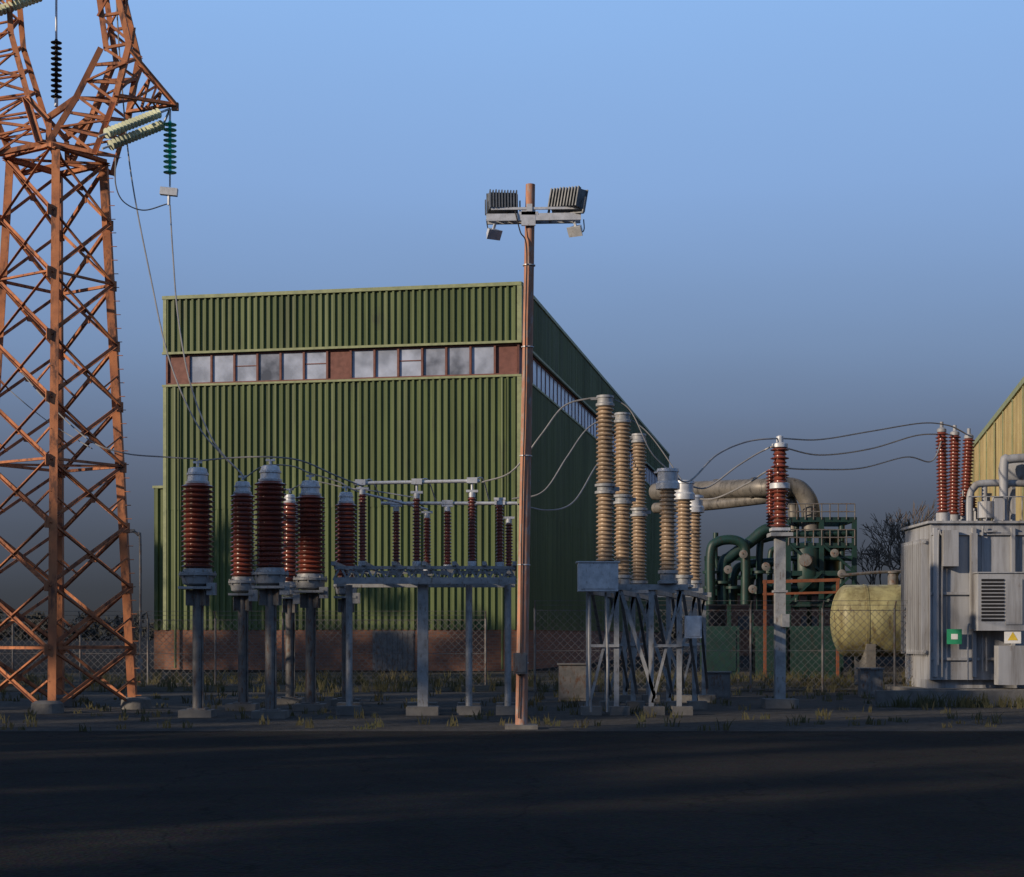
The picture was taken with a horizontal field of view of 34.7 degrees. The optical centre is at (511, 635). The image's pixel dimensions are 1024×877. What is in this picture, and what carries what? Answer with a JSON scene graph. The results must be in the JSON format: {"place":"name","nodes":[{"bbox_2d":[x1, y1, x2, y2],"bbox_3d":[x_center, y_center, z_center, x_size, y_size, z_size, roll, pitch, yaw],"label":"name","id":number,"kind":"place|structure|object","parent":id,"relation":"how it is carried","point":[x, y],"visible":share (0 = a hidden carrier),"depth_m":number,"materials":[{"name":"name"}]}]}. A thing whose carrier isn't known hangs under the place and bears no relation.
{"place":"outdoors","nodes":[
{"label":"outdoors","id":0,"kind":"place"},
{"bbox_2d":[0,636,1023,876],"bbox_3d":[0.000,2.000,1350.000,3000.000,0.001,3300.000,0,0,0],"label":"ground","id":1,"kind":"structure","parent":0,"point":[512,804],"depth_m":19.69,"materials":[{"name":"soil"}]},
{"bbox_2d":[0,611,486,685],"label":"chain link fence","id":2,"kind":"object","parent":1,"relation":"on","point":[214,653],"visible":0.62,"depth_m":61.99,"materials":[{"name":"metal"}]},
{"bbox_2d":[0,609,686,640],"bbox_3d":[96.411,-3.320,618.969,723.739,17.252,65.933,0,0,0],"label":"distant tree line","id":3,"kind":"object","parent":1,"relation":"on","point":[98,630],"visible":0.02,"depth_m":612.79,"materials":[{"name":"brown plant"}]},
{"bbox_2d":[154,630,665,670],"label":"brick plinth","id":4,"kind":"structure","parent":1,"relation":"on","point":[451,662],"depth_m":93.77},
{"bbox_2d":[372,631,413,670],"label":"roller door","id":5,"kind":"structure","parent":4,"relation":"attached to","point":[399,661],"depth_m":92.22,"materials":[{"name":"metal"}]},
{"bbox_2d":[176,343,657,475],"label":"walls","id":6,"kind":"structure","parent":1,"relation":"on","point":[423,379],"depth_m":94.07,"materials":[{"name":"metal"}]},
{"bbox_2d":[154,488,162,629],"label":"annex cladding","id":7,"kind":"structure","parent":6,"relation":"attached to","point":[158,554],"depth_m":96.00,"materials":[{"name":"green metal"}]},
{"bbox_2d":[177,286,498,299],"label":"roof","id":8,"kind":"structure","parent":6,"relation":"on","point":[325,293],"depth_m":92.92,"materials":[{"name":"metal"}]},
{"bbox_2d":[174,377,503,668],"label":"downpipes","id":9,"kind":"object","parent":6,"relation":"attached to","point":[175,517],"visible":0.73,"depth_m":94.43,"materials":[{"name":"green metal"}]},
{"bbox_2d":[152,281,669,629],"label":"trim","id":10,"kind":"structure","parent":6,"relation":"attached to","point":[519,285],"depth_m":93.24,"materials":[{"name":"green metal"}]},
{"bbox_2d":[166,343,657,484],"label":"window frames","id":11,"kind":"structure","parent":6,"relation":"attached to","point":[374,364],"depth_m":93.33,"materials":[{"name":"metal"}]},
{"bbox_2d":[190,346,493,382],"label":"window panes frosted","id":12,"kind":"object","parent":11,"relation":"in","point":[386,362],"depth_m":93.29,"materials":[{"name":"white glass"}]},
{"bbox_2d":[168,345,521,382],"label":"red panels","id":13,"kind":"object","parent":11,"relation":"attached to","point":[339,361],"visible":0.88,"depth_m":93.02,"materials":[{"name":"red metal"}]},
{"bbox_2d":[259,347,468,380],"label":"window panes clear","id":14,"kind":"object","parent":11,"relation":"in","point":[458,361],"depth_m":92.03,"materials":[{"name":"clear glass"}]},
{"bbox_2d":[533,360,656,484],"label":"side window panes","id":15,"kind":"object","parent":11,"relation":"attached to","point":[587,419],"visible":0.32,"depth_m":108.62,"materials":[{"name":"glass"}]},
{"bbox_2d":[166,285,668,631],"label":"cladding","id":16,"kind":"structure","parent":6,"relation":"attached to","point":[428,429],"depth_m":93.10,"materials":[{"name":"green metal"}]},
{"bbox_2d":[0,692,1023,730],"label":"gravel bed","id":17,"kind":"object","parent":1,"relation":"on","point":[391,713],"visible":0.67,"depth_m":40.18,"materials":[{"name":"grey gravel"}]},
{"bbox_2d":[0,0,178,713],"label":"lattice transmission tower","id":18,"kind":"structure","parent":17,"relation":"on","point":[57,695],"depth_m":43.75,"materials":[{"name":"metal"}]},
{"bbox_2d":[10,390,92,448],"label":"overhead cable","id":19,"kind":"object","parent":18,"relation":"attached to","point":[49,422],"visible":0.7,"depth_m":44.95,"materials":[{"name":"grey metal"}]},
{"bbox_2d":[16,366,197,459],"bbox_3d":[-11.085,-6.694,42.481,8.104,4.781,0.889,0,0,28],"label":"overhead cable","id":20,"kind":"object","parent":18,"relation":"attached to","point":[102,446],"visible":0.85,"depth_m":42.42,"materials":[{"name":"grey metal"}]},
{"bbox_2d":[114,158,166,210],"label":"overhead cable","id":21,"kind":"object","parent":18,"relation":"attached to","point":[126,203],"visible":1,"depth_m":43.20,"materials":[{"name":"grey metal"}]},
{"bbox_2d":[116,4,241,472],"bbox_3d":[-8.728,-10.975,42.734,4.666,13.802,0.285,0,0,36],"label":"overhead cable","id":22,"kind":"object","parent":18,"relation":"attached to","point":[213,445],"visible":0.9,"depth_m":43.49,"materials":[{"name":"grey metal"}]},
{"bbox_2d":[169,205,243,476],"bbox_3d":[-8.196,-7.766,42.401,0.645,7.574,3.749,0,0,-41],"label":"overhead cable","id":23,"kind":"object","parent":18,"relation":"attached to","point":[232,464],"visible":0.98,"depth_m":42.43,"materials":[{"name":"grey metal"}]},
{"bbox_2d":[178,461,216,717],"bbox_3d":[-7.660,-1.113,40.000,0.950,6.265,0.920,0,0,0],"label":"instrument transformer","id":24,"kind":"object","parent":17,"relation":"on","point":[197,575],"visible":1,"depth_m":39.77,"materials":[{"name":"brown ceramic"}]},
{"bbox_2d":[197,456,359,485],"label":"overhead cable","id":25,"kind":"object","parent":24,"relation":"attached to","point":[279,457],"visible":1,"depth_m":39.87,"materials":[{"name":"grey metal"}]},
{"bbox_2d":[225,475,259,710],"bbox_3d":[-7.155,-1.113,43.600,0.824,6.265,0.800,0,0,0],"label":"instrument transformer","id":26,"kind":"object","parent":17,"relation":"on","point":[241,582],"visible":0.98,"depth_m":43.41,"materials":[{"name":"brown ceramic"}]},
{"bbox_2d":[251,459,289,718],"bbox_3d":[-5.810,-1.113,39.500,0.929,6.265,0.897,0,0,0],"label":"instrument transformer","id":27,"kind":"object","parent":17,"relation":"on","point":[270,574],"visible":1,"depth_m":39.28,"materials":[{"name":"brown ceramic"}]},
{"bbox_2d":[277,489,304,704],"bbox_3d":[-6.442,-1.113,47.500,0.800,6.265,0.800,0,0,0],"label":"instrument transformer","id":28,"kind":"object","parent":17,"relation":"on","point":[289,607],"visible":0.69,"depth_m":47.37,"materials":[{"name":"brown ceramic"}]},
{"bbox_2d":[293,475,327,710],"bbox_3d":[-5.329,-1.113,43.400,0.950,6.265,0.920,0,0,0],"label":"instrument transformer","id":29,"kind":"object","parent":17,"relation":"on","point":[310,579],"visible":0.99,"depth_m":43.16,"materials":[{"name":"brown ceramic"}]},
{"bbox_2d":[331,486,360,705],"bbox_3d":[-4.731,-1.113,46.800,0.814,6.265,0.800,0,0,0],"label":"instrument transformer","id":30,"kind":"object","parent":17,"relation":"on","point":[346,527],"visible":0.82,"depth_m":46.60,"materials":[{"name":"brown ceramic"}]},
{"bbox_2d":[290,481,412,497],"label":"overhead cable","id":31,"kind":"object","parent":30,"relation":"attached to","point":[355,489],"visible":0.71,"depth_m":45.69,"materials":[{"name":"grey metal"}]},
{"bbox_2d":[331,477,516,715],"bbox_3d":[-2.198,-0.980,42.275,4.790,5.999,3.750,0,0,0],"label":"disconnector switch","id":32,"kind":"object","parent":17,"relation":"on","point":[428,578],"visible":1,"depth_m":40.96,"materials":[{"name":"metal"}]},
{"bbox_2d":[243,464,395,499],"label":"overhead cable","id":33,"kind":"object","parent":32,"relation":"attached to","point":[312,474],"visible":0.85,"depth_m":43.03,"materials":[{"name":"grey metal"}]},
{"bbox_2d":[485,183,587,728],"bbox_3d":[0.524,-3.808,34.995,2.213,11.637,0.722,0,0,0],"label":"floodlight mast","id":34,"kind":"object","parent":17,"relation":"on","point":[566,205],"visible":1,"depth_m":34.89,"materials":[{"name":"paint"}]},
{"bbox_2d":[581,695,714,714],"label":"footings","id":35,"kind":"object","parent":17,"relation":"on","point":[700,703],"visible":0.78,"depth_m":43.95,"materials":[{"name":"concrete"}]},
{"bbox_2d":[586,584,710,711],"bbox_3d":[3.799,0.317,44.558,2.793,3.174,9.322,0,0,11],"label":"steel frame","id":36,"kind":"object","parent":35,"relation":"on","point":[650,593],"visible":0.98,"depth_m":41.92,"materials":[{"name":"grey metal"}]},
{"bbox_2d":[591,395,619,560],"bbox_3d":[2.329,-3.635,41.000,0.597,4.730,0.562,0,0,-43],"label":"circuit breaker pole","id":37,"kind":"object","parent":36,"relation":"on","point":[606,488],"visible":0.92,"depth_m":40.83,"materials":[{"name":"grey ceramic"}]},
{"bbox_2d":[481,397,595,482],"bbox_3d":[0.765,-4.878,40.895,3.083,2.154,0.281,0,0,0],"label":"overhead cable","id":38,"kind":"object","parent":37,"relation":"attached to","point":[556,413],"visible":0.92,"depth_m":40.89,"materials":[{"name":"grey metal"}]},
{"bbox_2d":[613,399,666,467],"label":"overhead cable","id":39,"kind":"object","parent":37,"relation":"attached to","point":[641,432],"visible":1,"depth_m":40.99,"materials":[{"name":"grey metal"}]},
{"bbox_2d":[612,412,635,583],"bbox_3d":[2.978,-3.635,44.200,0.597,4.730,0.562,0,0,-43],"label":"circuit breaker pole","id":40,"kind":"object","parent":36,"relation":"on","point":[623,501],"visible":0.91,"depth_m":44.03,"materials":[{"name":"grey ceramic"}]},
{"bbox_2d":[512,417,614,499],"bbox_3d":[1.501,-4.734,43.554,3.199,2.354,0.410,0,0,-27],"label":"overhead cable","id":41,"kind":"object","parent":40,"relation":"attached to","point":[561,464],"visible":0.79,"depth_m":43.38,"materials":[{"name":"grey metal"}]},
{"bbox_2d":[630,419,681,479],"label":"overhead cable","id":42,"kind":"object","parent":40,"relation":"attached to","point":[657,445],"visible":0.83,"depth_m":44.19,"materials":[{"name":"grey metal"}]},
{"bbox_2d":[575,561,701,637],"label":"control cabinets","id":43,"kind":"object","parent":36,"relation":"on","point":[597,576],"visible":1,"depth_m":39.88,"materials":[{"name":"metal"}]},
{"bbox_2d":[630,433,650,583],"bbox_3d":[3.779,-3.635,48.800,0.597,4.730,0.562,0,0,43],"label":"circuit breaker pole","id":44,"kind":"object","parent":36,"relation":"on","point":[640,512],"visible":0.95,"depth_m":48.63,"materials":[{"name":"grey ceramic"}]},
{"bbox_2d":[517,438,632,510],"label":"overhead cable","id":45,"kind":"object","parent":44,"relation":"attached to","point":[576,497],"visible":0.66,"depth_m":45.94,"materials":[{"name":"grey metal"}]},
{"bbox_2d":[654,468,679,583],"bbox_3d":[3.900,-2.720,41.000,0.595,2.900,0.595,0,0,45],"label":"voltage transformer","id":46,"kind":"object","parent":36,"relation":"on","point":[667,484],"visible":1,"depth_m":40.84,"materials":[{"name":"grey ceramic"}]},
{"bbox_2d":[674,480,694,587],"bbox_3d":[4.640,-2.720,44.200,0.595,2.900,0.595,0,0,45],"label":"voltage transformer","id":47,"kind":"object","parent":36,"relation":"on","point":[684,494],"visible":0.97,"depth_m":44.04,"materials":[{"name":"grey ceramic"}]},
{"bbox_2d":[690,495,703,587],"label":"voltage transformer","id":48,"kind":"object","parent":36,"relation":"on","point":[697,508],"visible":0.68,"depth_m":48.63,"materials":[{"name":"grey ceramic"}]},
{"bbox_2d":[534,600,912,691],"bbox_3d":[10.900,0.393,57.387,20.280,3.214,0.307,0,0,0],"label":"chain link fence","id":49,"kind":"object","parent":17,"relation":"on","point":[822,650],"visible":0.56,"depth_m":57.49,"materials":[{"name":"metal"}]},
{"bbox_2d":[875,690,1023,705],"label":"retaining wall","id":50,"kind":"structure","parent":17,"relation":"on","point":[883,696],"depth_m":46.08,"materials":[{"name":"concrete"}]},
{"bbox_2d":[885,422,1023,689],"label":"power transformer","id":51,"kind":"object","parent":17,"relation":"on","point":[962,589],"visible":1,"depth_m":55.00,"materials":[{"name":"grey metal"}]},
{"bbox_2d":[700,441,941,499],"bbox_3d":[9.565,-5.377,51.558,3.618,2.787,12.665,0,0,35],"label":"overhead cable","id":52,"kind":"object","parent":51,"relation":"attached to","point":[758,476],"visible":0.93,"depth_m":48.37,"materials":[{"name":"grey metal"}]},
{"bbox_2d":[0,666,1023,731],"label":"grass verge","id":53,"kind":"object","parent":1,"relation":"on","point":[368,681],"depth_m":58.26,"materials":[{"name":"plant"}]},
{"bbox_2d":[130,529,142,677],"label":"street lamp","id":54,"kind":"object","parent":53,"relation":"on","point":[140,660],"visible":0.88,"depth_m":71.95,"materials":[{"name":"metal"}]},
{"bbox_2d":[649,476,856,678],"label":"cooling plant pipework","id":55,"kind":"object","parent":1,"relation":"on","point":[818,568],"visible":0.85,"depth_m":73.40,"materials":[{"name":"green paint"}]},
{"bbox_2d":[761,435,798,708],"bbox_3d":[7.355,-1.720,45.088,0.900,7.540,1.077,0,0,0],"label":"surge arrester","id":56,"kind":"object","parent":1,"relation":"on","point":[778,484],"visible":1,"depth_m":44.86,"materials":[{"name":"grey metal"}]},
{"bbox_2d":[678,422,966,482],"bbox_3d":[10.085,-5.498,49.129,0.717,3.212,20.445,0,0,37],"label":"overhead cable","id":57,"kind":"object","parent":56,"relation":"attached to","point":[704,466],"visible":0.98,"depth_m":46.28,"materials":[{"name":"grey metal"}]},
{"bbox_2d":[693,433,952,488],"bbox_3d":[10.538,-5.443,49.902,1.581,2.958,16.348,0,0,41],"label":"overhead cable","id":58,"kind":"object","parent":56,"relation":"attached to","point":[727,473],"visible":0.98,"depth_m":46.92,"materials":[{"name":"grey metal"}]},
{"bbox_2d":[830,570,904,683],"bbox_3d":[15.320,-0.271,62.693,6.180,4.541,2.800,0,0,6],"label":"horizontal storage tank","id":59,"kind":"object","parent":1,"relation":"on","point":[866,597],"visible":0.48,"depth_m":61.78,"materials":[{"name":"yellow metal"}]},
{"bbox_2d":[845,539,904,584],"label":"bare tree","id":60,"kind":"object","parent":1,"relation":"on","point":[872,577],"visible":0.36,"depth_m":154.21,"materials":[{"name":"brown plant"}]},
{"bbox_2d":[845,509,928,658],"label":"bare tree","id":61,"kind":"object","parent":1,"relation":"on","point":[894,528],"visible":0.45,"depth_m":141.81,"materials":[{"name":"brown plant"}]},
{"bbox_2d":[865,499,938,569],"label":"bare tree","id":62,"kind":"object","parent":1,"relation":"on","point":[898,559],"visible":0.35,"depth_m":149.31,"materials":[{"name":"brown plant"}]},
{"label":"walls","id":63,"kind":"object","parent":1,"relation":"on","visible":0},
{"bbox_2d":[970,386,1023,520],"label":"cladding","id":64,"kind":"structure","parent":63,"relation":"attached to","point":[1017,427],"depth_m":103.97,"materials":[{"name":"yellow metal"}]},
{"bbox_2d":[972,377,1023,500],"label":"gutter trim","id":65,"kind":"structure","parent":63,"relation":"attached to","point":[1014,392],"depth_m":102.58,"materials":[{"name":"yellow metal"}]},
{"bbox_2d":[0,0,1023,635],"label":"sky","id":66,"kind":"structure","parent":0,"point":[804,219],"materials":[{"name":"blue"}]},
{"bbox_2d":[709,594,830,654],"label":"shed","id":67,"kind":"structure","parent":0,"point":[800,617],"depth_m":161.00,"materials":[{"name":"metal"}]}
]}

